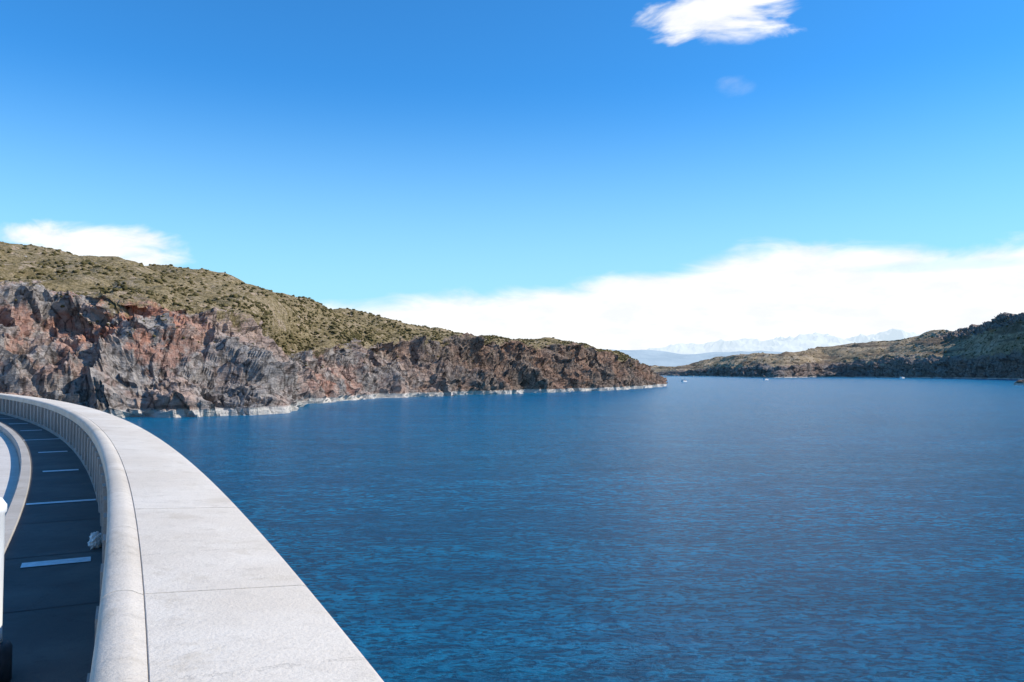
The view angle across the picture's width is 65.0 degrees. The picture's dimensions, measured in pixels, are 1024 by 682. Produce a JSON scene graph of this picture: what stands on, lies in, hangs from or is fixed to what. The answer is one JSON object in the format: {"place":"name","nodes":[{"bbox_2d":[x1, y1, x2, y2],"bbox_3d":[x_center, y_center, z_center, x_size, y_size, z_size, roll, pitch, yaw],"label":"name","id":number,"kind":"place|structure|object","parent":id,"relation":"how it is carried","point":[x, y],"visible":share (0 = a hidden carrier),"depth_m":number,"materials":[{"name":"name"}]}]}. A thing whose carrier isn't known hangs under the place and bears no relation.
{"place":"outdoors","nodes":[
{"label":"outdoors","id":0,"kind":"place"},
{"bbox_2d":[0,432,18,513],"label":"road","id":1,"kind":"structure","parent":0,"point":[9,467],"depth_m":16.60,"materials":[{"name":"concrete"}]},
{"bbox_2d":[0,423,30,553],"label":"kerb","id":2,"kind":"structure","parent":1,"relation":"on","point":[14,510],"depth_m":12.85,"materials":[{"name":"concrete"}]},
{"bbox_2d":[0,414,101,681],"bbox_3d":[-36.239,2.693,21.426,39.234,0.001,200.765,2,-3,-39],"label":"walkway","id":3,"kind":"structure","parent":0,"point":[53,644],"depth_m":7.44,"materials":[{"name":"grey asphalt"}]},
{"bbox_2d":[0,497,12,681],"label":"bollard","id":4,"kind":"object","parent":3,"relation":"on","point":[6,646],"visible":1,"depth_m":4.81,"materials":[{"name":"white metal"}]},
{"bbox_2d":[0,418,95,567],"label":"walkway markings","id":5,"kind":"object","parent":3,"relation":"on","point":[54,562],"visible":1,"depth_m":7.93,"materials":[{"name":"white paint"}]},
{"bbox_2d":[87,531,101,549],"bbox_3d":[-4.403,2.110,8.504,0.118,0.192,0.262,0,-2,0],"label":"rock","id":6,"kind":"object","parent":3,"relation":"on","point":[94,541],"visible":0.8,"depth_m":8.44,"materials":[{"name":"white stone"}]},
{"bbox_2d":[0,393,383,681],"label":"parapet","id":7,"kind":"structure","parent":3,"relation":"on","point":[200,580],"depth_m":3.94,"materials":[{"name":"concrete"}]},
{"bbox_2d":[0,241,668,417],"bbox_3d":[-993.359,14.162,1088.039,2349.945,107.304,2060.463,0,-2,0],"label":"hillside","id":8,"kind":"structure","parent":0,"point":[104,365],"depth_m":325.69,"materials":[{"name":"brown stone"}]},
{"bbox_2d":[0,241,646,364],"bbox_3d":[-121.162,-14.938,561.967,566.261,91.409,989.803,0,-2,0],"label":"shrubs","id":9,"kind":"object","parent":8,"relation":"on","point":[357,336],"visible":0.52,"depth_m":432.71,"materials":[{"name":"green plant"}]},
{"bbox_2d":[15,292,643,371],"bbox_3d":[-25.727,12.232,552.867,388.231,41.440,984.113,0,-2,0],"label":"shrubs","id":10,"kind":"object","parent":8,"relation":"on","point":[153,335],"visible":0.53,"depth_m":310.33,"materials":[{"name":"green plant"}]},
{"bbox_2d":[0,0,1023,349],"label":"sky","id":11,"kind":"structure","parent":0,"point":[600,174],"materials":[{"name":"blue"}]},
{"bbox_2d":[122,376,1023,681],"bbox_3d":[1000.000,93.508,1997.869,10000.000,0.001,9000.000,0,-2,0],"label":"lake water","id":12,"kind":"structure","parent":0,"point":[702,528],"depth_m":79.43,"materials":[{"name":"blue liquid"}]},
{"bbox_2d":[1014,380,1023,384],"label":"rock islet","id":13,"kind":"object","parent":12,"relation":"in","point":[1019,382],"visible":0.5,"depth_m":959.08,"materials":[{"name":"grey stone"}]},
{"bbox_2d":[604,349,782,366],"bbox_3d":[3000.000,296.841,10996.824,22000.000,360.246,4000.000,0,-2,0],"label":"foothills","id":14,"kind":"structure","parent":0,"point":[657,358],"depth_m":10150.81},
{"bbox_2d":[647,329,929,353],"bbox_3d":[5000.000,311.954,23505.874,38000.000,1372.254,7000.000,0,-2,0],"label":"snowy mountains","id":15,"kind":"structure","parent":0,"point":[801,342],"depth_m":22450.79,"materials":[{"name":"white snow"}]},
{"bbox_2d":[651,311,1023,379],"bbox_3d":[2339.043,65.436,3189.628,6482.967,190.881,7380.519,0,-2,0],"label":"shore hills","id":16,"kind":"structure","parent":0,"point":[960,364],"depth_m":2365.19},
{"bbox_2d":[654,318,1023,367],"bbox_3d":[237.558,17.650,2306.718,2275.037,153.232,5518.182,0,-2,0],"label":"shrubs","id":17,"kind":"object","parent":16,"relation":"on","point":[902,344],"visible":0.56,"depth_m":2429.99,"materials":[{"name":"green plant"}]}
]}

